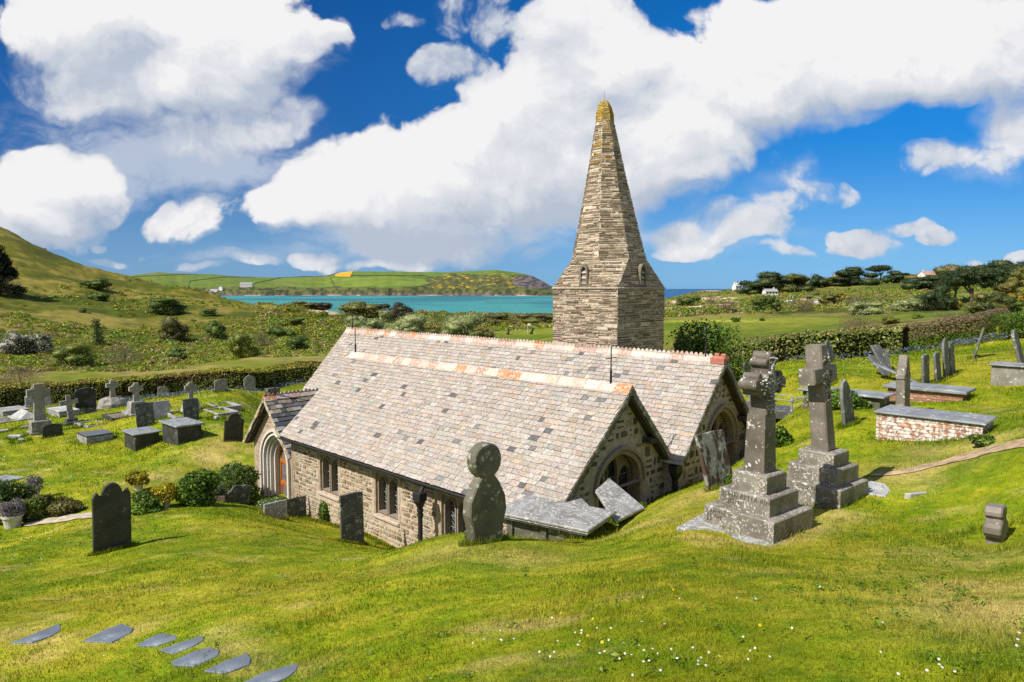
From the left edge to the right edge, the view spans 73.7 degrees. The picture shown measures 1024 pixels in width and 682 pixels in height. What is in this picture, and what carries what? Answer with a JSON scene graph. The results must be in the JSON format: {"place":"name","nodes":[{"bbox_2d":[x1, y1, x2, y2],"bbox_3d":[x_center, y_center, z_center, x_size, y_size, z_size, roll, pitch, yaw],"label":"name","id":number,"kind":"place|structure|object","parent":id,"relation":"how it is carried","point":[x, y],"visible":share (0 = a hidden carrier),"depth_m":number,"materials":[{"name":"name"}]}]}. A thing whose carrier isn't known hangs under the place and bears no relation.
{"place":"outdoors","nodes":[
{"label":"outdoors","id":0,"kind":"place"},
{"bbox_2d":[24,512,91,525],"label":"path","id":1,"kind":"structure","parent":0,"point":[67,517],"depth_m":20.41,"materials":[{"name":"beige gravel"}]},
{"bbox_2d":[130,270,552,295],"bbox_3d":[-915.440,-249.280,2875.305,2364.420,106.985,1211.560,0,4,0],"label":"headland","id":2,"kind":"structure","parent":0,"point":[463,283],"depth_m":2491.34,"materials":[{"name":"green plant"}]},
{"bbox_2d":[220,289,731,313],"bbox_3d":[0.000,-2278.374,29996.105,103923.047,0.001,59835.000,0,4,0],"label":"sea","id":3,"kind":"structure","parent":0,"point":[511,304],"depth_m":1273.87,"materials":[{"name":"liquid"}]},
{"bbox_2d":[0,227,1023,681],"bbox_3d":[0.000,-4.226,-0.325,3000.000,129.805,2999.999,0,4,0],"label":"ground","id":4,"kind":"structure","parent":0,"point":[40,267],"depth_m":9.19,"materials":[{"name":"green plant"}]},
{"bbox_2d":[0,497,25,528],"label":"plant pot","id":5,"kind":"object","parent":4,"relation":"on","point":[12,514],"visible":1,"depth_m":20.31,"materials":[{"name":"beige plant"}]},
{"bbox_2d":[0,245,27,294],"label":"cypress tree","id":6,"kind":"object","parent":4,"relation":"on","point":[7,269],"visible":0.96,"depth_m":190.81,"materials":[{"name":"green plant"}]},
{"bbox_2d":[0,331,36,354],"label":"shrub","id":7,"kind":"object","parent":4,"relation":"on","point":[15,342],"visible":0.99,"depth_m":99.23,"materials":[{"name":"grey plant"}]},
{"bbox_2d":[0,478,37,523],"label":"bush","id":8,"kind":"object","parent":4,"relation":"on","point":[9,491],"visible":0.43,"depth_m":21.27,"materials":[{"name":"green plant"}]},
{"bbox_2d":[0,366,45,382],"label":"shrub","id":9,"kind":"object","parent":4,"relation":"on","point":[17,374],"visible":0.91,"depth_m":57.81,"materials":[{"name":"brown plant"}]},
{"bbox_2d":[9,623,60,643],"bbox_3d":[-5.500,3.459,8.035,0.424,0.060,0.733,-7,-5,1],"label":"stepping stone","id":10,"kind":"object","parent":4,"relation":"on","point":[46,633],"visible":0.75,"depth_m":7.90,"materials":[{"name":"grey stone"}]},
{"bbox_2d":[19,493,55,521],"bbox_3d":[-14.684,5.257,21.021,1.214,1.117,0.890,0,4,0],"label":"shrub","id":11,"kind":"object","parent":4,"relation":"on","point":[35,506],"visible":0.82,"depth_m":20.80,"materials":[{"name":"green plant"}]},
{"bbox_2d":[26,383,51,435],"bbox_3d":[-24.360,3.600,35.177,1.020,2.828,1.020,4,6,45],"label":"memorial cross","id":12,"kind":"object","parent":4,"relation":"on","point":[37,393],"visible":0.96,"depth_m":35.01,"materials":[{"name":"stone"}]},
{"bbox_2d":[30,332,55,352],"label":"shrub","id":13,"kind":"object","parent":4,"relation":"on","point":[43,343],"visible":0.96,"depth_m":100.73,"materials":[{"name":"grey plant"}]},
{"bbox_2d":[42,495,86,516],"bbox_3d":[-13.853,5.261,21.186,1.337,0.817,1.218,0,4,0],"label":"shrub","id":14,"kind":"object","parent":4,"relation":"on","point":[61,506],"visible":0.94,"depth_m":20.91,"materials":[{"name":"green plant"}]},
{"bbox_2d":[59,395,80,425],"bbox_3d":[-24.025,3.856,37.125,0.720,1.870,0.860,-3,5,45],"label":"memorial cross","id":15,"kind":"object","parent":4,"relation":"on","point":[68,401],"visible":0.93,"depth_m":37.02,"materials":[{"name":"stone"}]},
{"bbox_2d":[44,341,99,367],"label":"shrub","id":16,"kind":"object","parent":4,"relation":"on","point":[78,355],"visible":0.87,"depth_m":72.27,"materials":[{"name":"green plant"}]},
{"bbox_2d":[74,388,100,413],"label":"headstone","id":17,"kind":"object","parent":4,"relation":"on","point":[86,397],"visible":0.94,"depth_m":41.34,"materials":[{"name":"black stone"}]},
{"bbox_2d":[76,429,112,443],"bbox_3d":[-20.234,4.866,33.154,1.360,0.850,1.210,4,6,41],"label":"chest tomb","id":18,"kind":"object","parent":4,"relation":"on","point":[92,436],"visible":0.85,"depth_m":32.82,"materials":[{"name":"stone"}]},
{"bbox_2d":[82,624,133,642],"bbox_3d":[-4.464,3.305,7.671,0.487,0.060,0.791,-7,-6,1],"label":"stepping stone","id":19,"kind":"object","parent":4,"relation":"on","point":[115,633],"visible":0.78,"depth_m":7.59,"materials":[{"name":"grey stone"}]},
{"bbox_2d":[92,482,131,554],"bbox_3d":[-8.639,3.912,14.744,0.085,1.753,0.740,7,7,44],"label":"headstone","id":20,"kind":"object","parent":4,"relation":"on","point":[111,515],"visible":0.92,"depth_m":14.68,"materials":[{"name":"stone"}]},
{"bbox_2d":[96,380,129,408],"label":"memorial cross","id":21,"kind":"object","parent":4,"relation":"on","point":[112,400],"visible":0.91,"depth_m":41.35,"materials":[{"name":"stone"}]},
{"bbox_2d":[99,343,146,364],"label":"shrub","id":22,"kind":"object","parent":4,"relation":"on","point":[125,354],"visible":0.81,"depth_m":75.76,"materials":[{"name":"green plant"}]},
{"bbox_2d":[126,382,144,413],"bbox_3d":[-21.346,3.297,38.782,0.967,1.866,0.967,4,6,45],"label":"memorial cross","id":23,"kind":"object","parent":4,"relation":"on","point":[136,388],"visible":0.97,"depth_m":38.62,"materials":[{"name":"stone"}]},
{"bbox_2d":[123,470,150,490],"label":"potted plant","id":24,"kind":"object","parent":4,"relation":"on","point":[137,479],"visible":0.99,"depth_m":23.14,"materials":[{"name":"yellow plant"}]},
{"bbox_2d":[121,426,161,451],"bbox_3d":[-17.011,4.691,31.382,1.550,1.190,1.220,4,6,43],"label":"chest tomb","id":25,"kind":"object","parent":4,"relation":"on","point":[136,439],"visible":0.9,"depth_m":30.97,"materials":[{"name":"stone"}]},
{"bbox_2d":[134,402,154,427],"bbox_3d":[-18.561,3.858,34.537,0.860,1.493,0.070,-7,-1,-45],"label":"headstone","id":26,"kind":"object","parent":4,"relation":"on","point":[144,414],"visible":0.75,"depth_m":34.49,"materials":[{"name":"stone"}]},
{"bbox_2d":[131,497,162,514],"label":"shrub","id":27,"kind":"object","parent":4,"relation":"on","point":[148,505],"visible":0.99,"depth_m":18.93,"materials":[{"name":"green plant"}]},
{"bbox_2d":[136,633,176,646],"bbox_3d":[-3.589,3.072,6.978,0.484,0.060,0.386,-13,-1,1],"label":"stepping stone","id":28,"kind":"object","parent":4,"relation":"on","point":[157,640],"visible":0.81,"depth_m":6.93,"materials":[{"name":"grey stone"}]},
{"bbox_2d":[0,360,322,406],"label":"hedge","id":29,"kind":"object","parent":4,"relation":"on","point":[12,393],"visible":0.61,"depth_m":47.00,"materials":[{"name":"green plant"}]},
{"bbox_2d":[150,483,178,507],"bbox_3d":[-10.164,4.541,19.979,0.918,0.747,0.664,0,4,0],"label":"plant pot","id":30,"kind":"object","parent":4,"relation":"on","point":[166,494],"visible":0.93,"depth_m":19.84,"materials":[{"name":"yellow plant"}]},
{"bbox_2d":[146,296,189,314],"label":"shrub","id":31,"kind":"object","parent":4,"relation":"on","point":[164,305],"visible":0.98,"depth_m":190.41,"materials":[{"name":"green plant"}]},
{"bbox_2d":[0,310,342,373],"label":"undergrowth","id":32,"kind":"object","parent":4,"relation":"on","point":[152,347],"visible":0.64,"depth_m":103.79,"materials":[{"name":"green plant"}]},
{"bbox_2d":[0,248,348,343],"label":"undergrowth","id":33,"kind":"object","parent":4,"relation":"on","point":[247,330],"visible":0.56,"depth_m":199.05,"materials":[{"name":"green plant"}]},
{"bbox_2d":[158,314,194,342],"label":"shrub","id":34,"kind":"object","parent":4,"relation":"on","point":[172,328],"visible":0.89,"depth_m":122.11,"materials":[{"name":"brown plant"}]},
{"bbox_2d":[160,636,203,653],"bbox_3d":[-3.174,2.946,6.513,0.476,0.060,0.345,-15,-3,1],"label":"stepping stone","id":35,"kind":"object","parent":4,"relation":"on","point":[181,646],"visible":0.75,"depth_m":6.51,"materials":[{"name":"grey stone"}]},
{"bbox_2d":[159,417,204,444],"bbox_3d":[-14.876,4.283,30.779,1.950,1.330,1.220,4,6,43],"label":"chest tomb","id":36,"kind":"object","parent":4,"relation":"on","point":[178,431],"visible":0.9,"depth_m":30.29,"materials":[{"name":"stone"}]},
{"bbox_2d":[182,398,198,418],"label":"headstone","id":37,"kind":"object","parent":4,"relation":"on","point":[190,406],"visible":0.75,"depth_m":34.25,"materials":[{"name":"stone"}]},
{"bbox_2d":[171,647,219,666],"bbox_3d":[-2.831,2.863,6.106,0.490,0.060,0.426,-13,-1,1],"label":"stepping stone","id":38,"kind":"object","parent":4,"relation":"on","point":[197,657],"visible":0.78,"depth_m":6.10,"materials":[{"name":"grey stone"}]},
{"bbox_2d":[175,467,220,506],"bbox_3d":[-9.436,4.499,20.354,1.429,1.403,1.052,0,4,0],"label":"shrub","id":39,"kind":"object","parent":4,"relation":"on","point":[195,488],"visible":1,"depth_m":20.09,"materials":[{"name":"green plant"}]},
{"bbox_2d":[124,379,305,400],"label":"bluebells","id":40,"kind":"object","parent":4,"relation":"on","point":[170,393],"visible":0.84,"depth_m":43.99,"materials":[{"name":"blue plant"}]},
{"bbox_2d":[204,320,231,340],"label":"shrub","id":41,"kind":"object","parent":4,"relation":"on","point":[214,329],"visible":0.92,"depth_m":125.68,"materials":[{"name":"green plant"}]},
{"bbox_2d":[204,653,250,673],"bbox_3d":[-2.398,2.784,5.800,0.371,0.086,0.233,-4,6,-39],"label":"stepping stone","id":42,"kind":"object","parent":4,"relation":"on","point":[236,663],"visible":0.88,"depth_m":5.79,"materials":[{"name":"grey stone"}]},
{"bbox_2d":[223,413,243,441],"bbox_3d":[-12.370,3.930,30.348,0.090,1.479,0.860,10,7,44],"label":"headstone","id":43,"kind":"object","parent":4,"relation":"on","point":[233,425],"visible":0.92,"depth_m":30.28,"materials":[{"name":"stone"}]},
{"bbox_2d":[227,485,251,504],"bbox_3d":[-9.151,5.214,22.725,0.081,0.902,0.929,16,7,36],"label":"headstone","id":44,"kind":"object","parent":4,"relation":"on","point":[239,493],"visible":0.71,"depth_m":22.75,"materials":[{"name":"stone"}]},
{"bbox_2d":[224,331,259,357],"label":"shrub","id":45,"kind":"object","parent":4,"relation":"on","point":[239,344],"visible":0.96,"depth_m":75.76,"materials":[{"name":"green plant"}]},
{"bbox_2d":[217,461,267,504],"bbox_3d":[-9.944,5.249,24.741,2.061,1.717,1.593,2,5,25],"label":"shrub","id":46,"kind":"object","parent":4,"relation":"on","point":[231,476],"visible":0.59,"depth_m":24.41,"materials":[{"name":"green plant"}]},
{"bbox_2d":[245,663,298,681],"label":"stepping stone","id":47,"kind":"object","parent":4,"relation":"on","point":[279,674],"visible":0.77,"depth_m":5.40,"materials":[{"name":"grey stone"}]},
{"bbox_2d":[263,499,285,519],"bbox_3d":[-7.145,5.211,20.590,0.070,0.749,0.700,4,6,45],"label":"headstone","id":48,"kind":"object","parent":4,"relation":"on","point":[276,509],"visible":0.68,"depth_m":20.58,"materials":[{"name":"stone"}]},
{"bbox_2d":[286,495,305,517],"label":"headstone","id":49,"kind":"object","parent":4,"relation":"on","point":[295,506],"visible":0.7,"depth_m":22.64,"materials":[{"name":"stone"}]},
{"bbox_2d":[284,334,309,350],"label":"shrub","id":50,"kind":"object","parent":4,"relation":"on","point":[294,344],"visible":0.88,"depth_m":84.76,"materials":[{"name":"green plant"}]},
{"bbox_2d":[339,491,363,542],"bbox_3d":[-4.277,4.860,18.251,0.060,1.621,0.700,2,4,45],"label":"headstone","id":51,"kind":"object","parent":4,"relation":"on","point":[351,517],"visible":0.75,"depth_m":18.21,"materials":[{"name":"stone"}]},
{"bbox_2d":[336,300,386,318],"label":"shrub","id":52,"kind":"object","parent":4,"relation":"on","point":[363,309],"visible":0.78,"depth_m":237.93,"materials":[{"name":"green plant"}]},
{"bbox_2d":[343,313,387,330],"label":"shrub","id":53,"kind":"object","parent":4,"relation":"on","point":[360,321],"visible":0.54,"depth_m":144.68,"materials":[{"name":"green plant"}]},
{"bbox_2d":[375,302,416,319],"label":"shrub","id":54,"kind":"object","parent":4,"relation":"on","point":[399,310],"visible":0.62,"depth_m":214.06,"materials":[{"name":"green plant"}]},
{"bbox_2d":[252,302,552,333],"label":"undergrowth","id":55,"kind":"object","parent":4,"relation":"on","point":[317,325],"visible":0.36,"depth_m":188.45,"materials":[{"name":"green plant"}]},
{"bbox_2d":[383,312,433,332],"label":"shrub","id":56,"kind":"object","parent":4,"relation":"on","point":[412,322],"visible":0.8,"depth_m":128.11,"materials":[{"name":"green plant"}]},
{"bbox_2d":[438,312,486,336],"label":"shrub","id":57,"kind":"object","parent":4,"relation":"on","point":[456,325],"visible":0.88,"depth_m":121.75,"materials":[{"name":"green plant"}]},
{"bbox_2d":[463,441,505,542],"bbox_3d":[-0.406,2.374,10.205,0.715,1.732,0.200,-3,3,-41],"label":"wheel headed stone","id":58,"kind":"object","parent":4,"relation":"on","point":[484,505],"visible":0.91,"depth_m":10.08,"materials":[{"name":"stone"}]},
{"bbox_2d":[243,92,748,547],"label":"church","id":59,"kind":"structure","parent":4,"relation":"on","point":[394,426],"depth_m":20.51,"materials":[{"name":"stone"}]},
{"bbox_2d":[279,446,286,495],"bbox_3d":[-8.340,5.063,25.443,1.200,2.610,0.060,4,6,45],"label":"door","id":60,"kind":"structure","parent":59,"relation":"in","point":[283,473],"depth_m":25.70,"materials":[{"name":"brown wood"}]},
{"bbox_2d":[315,451,340,502],"bbox_3d":[-5.797,4.321,22.033,1.480,1.490,0.375,4,6,45],"label":"window","id":61,"kind":"structure","parent":59,"relation":"in","point":[330,469],"depth_m":22.08,"materials":[{"name":"stone"}]},
{"bbox_2d":[370,469,401,526],"bbox_3d":[-3.536,4.493,19.803,1.480,1.490,0.375,4,6,45],"label":"window","id":62,"kind":"structure","parent":59,"relation":"in","point":[388,490],"depth_m":19.84,"materials":[{"name":"stone"}]},
{"bbox_2d":[435,490,465,534],"bbox_3d":[-1.376,4.656,17.671,1.480,1.490,0.375,4,6,45],"label":"window","id":63,"kind":"structure","parent":59,"relation":"in","point":[454,522],"depth_m":17.97,"materials":[{"name":"stone"}]},
{"bbox_2d":[593,446,646,518],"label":"window","id":64,"kind":"structure","parent":59,"relation":"in","point":[615,466],"depth_m":17.28,"materials":[{"name":"stone"}]},
{"bbox_2d":[706,404,738,465],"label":"window","id":65,"kind":"structure","parent":59,"relation":"in","point":[716,422],"depth_m":20.10,"materials":[{"name":"stone"}]},
{"bbox_2d":[1,360,1020,675],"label":"daisies","id":66,"kind":"object","parent":4,"relation":"on","point":[611,628],"visible":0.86,"depth_m":4.04,"materials":[{"name":"white plant"}]},
{"bbox_2d":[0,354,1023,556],"bbox_3d":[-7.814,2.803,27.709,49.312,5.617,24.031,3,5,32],"label":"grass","id":67,"kind":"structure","parent":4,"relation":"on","point":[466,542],"depth_m":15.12,"materials":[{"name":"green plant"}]},
{"bbox_2d":[11,529,1023,678],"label":"daisies","id":68,"kind":"object","parent":4,"relation":"on","point":[879,623],"visible":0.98,"depth_m":5.18,"materials":[{"name":"white plant"}]},
{"bbox_2d":[503,312,552,325],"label":"shrub","id":69,"kind":"object","parent":4,"relation":"on","point":[532,317],"visible":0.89,"depth_m":183.30,"materials":[{"name":"green plant"}]},
{"bbox_2d":[504,495,616,540],"bbox_3d":[0.800,3.699,12.740,1.940,1.074,1.220,3,5,32],"label":"chest tomb","id":70,"kind":"object","parent":4,"relation":"on","point":[540,518],"visible":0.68,"depth_m":12.51,"materials":[{"name":"stone"}]},
{"bbox_2d":[595,478,644,523],"bbox_3d":[1.962,3.112,13.388,1.089,0.070,1.246,26,23,39],"label":"fallen slab","id":71,"kind":"object","parent":4,"relation":"on","point":[614,496],"depth_m":13.31,"materials":[{"name":"stone"}]},
{"bbox_2d":[673,329,694,352],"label":"shrub","id":72,"kind":"object","parent":4,"relation":"on","point":[684,343],"visible":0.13,"depth_m":27.97,"materials":[{"name":"green plant"}]},
{"bbox_2d":[666,317,750,381],"bbox_3d":[8.586,0.737,29.522,3.744,3.676,3.062,3,5,34],"label":"shrub","id":73,"kind":"object","parent":4,"relation":"on","point":[714,343],"visible":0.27,"depth_m":29.15,"materials":[{"name":"green plant"}]},
{"bbox_2d":[694,429,731,490],"bbox_3d":[3.810,2.321,12.739,0.860,1.275,0.075,-4,-10,-41],"label":"headstone","id":74,"kind":"object","parent":4,"relation":"on","point":[715,463],"visible":0.75,"depth_m":12.68,"materials":[{"name":"grey stone"}]},
{"bbox_2d":[677,513,787,545],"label":"ledger slab","id":75,"kind":"structure","parent":4,"relation":"on","point":[696,522],"depth_m":9.38,"materials":[{"name":"stone"}]},
{"bbox_2d":[704,350,812,543],"bbox_3d":[3.451,1.568,9.498,1.053,2.866,1.047,-3,5,-40],"label":"memorial cross","id":76,"kind":"object","parent":4,"relation":"on","point":[758,498],"visible":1,"depth_m":9.32,"materials":[{"name":"stone"}]},
{"bbox_2d":[743,271,788,292],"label":"pine tree","id":77,"kind":"object","parent":4,"relation":"on","point":[769,280],"visible":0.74,"depth_m":472.68,"materials":[{"name":"green plant"}]},
{"bbox_2d":[750,295,782,309],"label":"shrub","id":78,"kind":"object","parent":4,"relation":"on","point":[763,302],"visible":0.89,"depth_m":178.06,"materials":[{"name":"green plant"}]},
{"bbox_2d":[742,393,802,418],"bbox_3d":[7.781,1.863,20.604,1.900,0.690,1.100,4,6,45],"label":"grave railing","id":79,"kind":"object","parent":4,"relation":"on","point":[782,411],"visible":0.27,"depth_m":19.94,"materials":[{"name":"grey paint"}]},
{"bbox_2d":[776,425,794,447],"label":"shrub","id":80,"kind":"object","parent":4,"relation":"on","point":[784,437],"visible":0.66,"depth_m":15.89,"materials":[{"name":"green plant"}]},
{"bbox_2d":[670,323,908,365],"bbox_3d":[12.072,0.855,37.486,5.973,4.333,17.197,-2,5,-27],"label":"hedge","id":81,"kind":"object","parent":4,"relation":"on","point":[791,345],"visible":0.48,"depth_m":31.07,"materials":[{"name":"green plant"}]},
{"bbox_2d":[779,273,817,291],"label":"pine tree","id":82,"kind":"object","parent":4,"relation":"on","point":[795,282],"visible":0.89,"depth_m":470.32,"materials":[{"name":"green plant"}]},
{"bbox_2d":[786,344,867,508],"bbox_3d":[4.953,1.465,10.826,0.966,2.846,1.000,-4,6,-40],"label":"memorial cross","id":83,"kind":"object","parent":4,"relation":"on","point":[823,469],"visible":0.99,"depth_m":10.67,"materials":[{"name":"stone"}]},
{"bbox_2d":[804,388,874,409],"bbox_3d":[8.656,1.671,18.160,1.748,0.783,1.240,-2,5,-22],"label":"bush","id":84,"kind":"object","parent":4,"relation":"on","point":[858,403],"visible":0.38,"depth_m":17.86,"materials":[{"name":"green plant"}]},
{"bbox_2d":[664,282,1023,316],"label":"undergrowth","id":85,"kind":"object","parent":4,"relation":"on","point":[745,307],"visible":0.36,"depth_m":305.73,"materials":[{"name":"green plant"}]},
{"bbox_2d":[797,386,895,409],"bbox_3d":[9.210,1.800,18.891,2.240,0.860,1.040,4,6,45],"label":"chest tomb","id":86,"kind":"object","parent":4,"relation":"on","point":[879,399],"visible":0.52,"depth_m":18.21,"materials":[{"name":"stone"}]},
{"bbox_2d":[839,379,854,425],"bbox_3d":[7.800,1.531,15.893,0.080,1.299,0.620,-5,1,45],"label":"headstone","id":87,"kind":"object","parent":4,"relation":"on","point":[846,407],"visible":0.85,"depth_m":15.78,"materials":[{"name":"grey stone"}]},
{"bbox_2d":[827,266,883,286],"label":"pine tree","id":88,"kind":"object","parent":4,"relation":"on","point":[849,276],"visible":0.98,"depth_m":551.58,"materials":[{"name":"green plant"}]},
{"bbox_2d":[833,313,882,328],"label":"shrub","id":89,"kind":"object","parent":4,"relation":"on","point":[851,321],"visible":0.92,"depth_m":52.17,"materials":[{"name":"green plant"}]},
{"bbox_2d":[843,301,890,314],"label":"shrub","id":90,"kind":"object","parent":4,"relation":"on","point":[859,308],"visible":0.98,"depth_m":145.41,"materials":[{"name":"green plant"}]},
{"bbox_2d":[781,330,1022,363],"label":"bluebells","id":91,"kind":"object","parent":4,"relation":"on","point":[972,341],"visible":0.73,"depth_m":29.68,"materials":[{"name":"blue plant"}]},
{"bbox_2d":[895,355,910,406],"bbox_3d":[9.520,1.174,16.620,0.240,1.667,0.560,3,5,45],"label":"pinnacled gravestone","id":92,"kind":"object","parent":4,"relation":"on","point":[903,375],"visible":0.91,"depth_m":16.47,"materials":[{"name":"grey stone"}]},
{"bbox_2d":[885,298,924,311],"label":"shrub","id":93,"kind":"object","parent":4,"relation":"on","point":[909,304],"visible":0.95,"depth_m":155.30,"materials":[{"name":"green plant"}]},
{"bbox_2d":[900,274,956,289],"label":"pine tree","id":94,"kind":"object","parent":4,"relation":"on","point":[923,282],"visible":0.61,"depth_m":418.28,"materials":[{"name":"green plant"}]},
{"bbox_2d":[883,381,975,401],"bbox_3d":[11.300,1.641,18.530,1.950,0.850,1.150,4,6,45],"label":"chest tomb","id":95,"kind":"object","parent":4,"relation":"on","point":[922,392],"visible":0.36,"depth_m":18.12,"materials":[{"name":"grey stone"}]},
{"bbox_2d":[906,282,958,310],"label":"shrub","id":96,"kind":"object","parent":4,"relation":"on","point":[940,298],"visible":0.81,"depth_m":161.17,"materials":[{"name":"green plant"}]},
{"bbox_2d":[873,404,997,440],"bbox_3d":[8.660,1.977,14.043,1.980,0.990,1.140,4,6,45],"label":"chest tomb","id":97,"kind":"object","parent":4,"relation":"on","point":[906,422],"visible":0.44,"depth_m":13.77,"materials":[{"name":"brick"}]},
{"bbox_2d":[872,438,1023,475],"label":"footpath","id":98,"kind":"structure","parent":4,"relation":"on","point":[1016,443],"depth_m":11.47,"materials":[{"name":"beige gravel"}]},
{"bbox_2d":[903,307,1009,351],"bbox_3d":[20.202,-0.485,30.891,4.854,2.139,1.347,0,4,-4],"label":"hedge","id":99,"kind":"object","parent":4,"relation":"on","point":[940,325],"visible":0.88,"depth_m":30.83,"materials":[{"name":"green plant"}]},
{"bbox_2d":[940,265,1003,305],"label":"pine tree","id":100,"kind":"object","parent":4,"relation":"on","point":[963,276],"visible":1,"depth_m":96.43,"materials":[{"name":"green plant"}]},
{"bbox_2d":[960,291,1023,314],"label":"shrub","id":101,"kind":"object","parent":4,"relation":"on","point":[987,301],"visible":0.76,"depth_m":59.37,"materials":[{"name":"green plant"}]},
{"bbox_2d":[974,259,1013,286],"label":"pine tree","id":102,"kind":"object","parent":4,"relation":"on","point":[993,266],"visible":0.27,"depth_m":406.56,"materials":[{"name":"green plant"}]},
{"bbox_2d":[983,503,1008,543],"bbox_3d":[5.768,2.267,8.137,0.400,0.627,0.180,-4,3,-43],"label":"stumpy cross","id":103,"kind":"object","parent":4,"relation":"on","point":[995,526],"visible":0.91,"depth_m":8.05,"materials":[{"name":"grey stone"}]},
{"bbox_2d":[985,311,1023,337],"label":"shrub","id":104,"kind":"object","parent":4,"relation":"on","point":[1015,322],"visible":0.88,"depth_m":29.94,"materials":[{"name":"green plant"}]},
{"bbox_2d":[988,361,1023,385],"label":"chest tomb","id":105,"kind":"object","parent":4,"relation":"on","point":[1007,373],"visible":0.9,"depth_m":19.03,"materials":[{"name":"stone"}]},
{"bbox_2d":[992,280,1023,296],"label":"shrub","id":106,"kind":"object","parent":4,"relation":"on","point":[1008,287],"visible":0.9,"depth_m":202.09,"materials":[{"name":"green plant"}]},
{"bbox_2d":[0,0,1023,288],"label":"sky","id":107,"kind":"structure","parent":0,"point":[240,138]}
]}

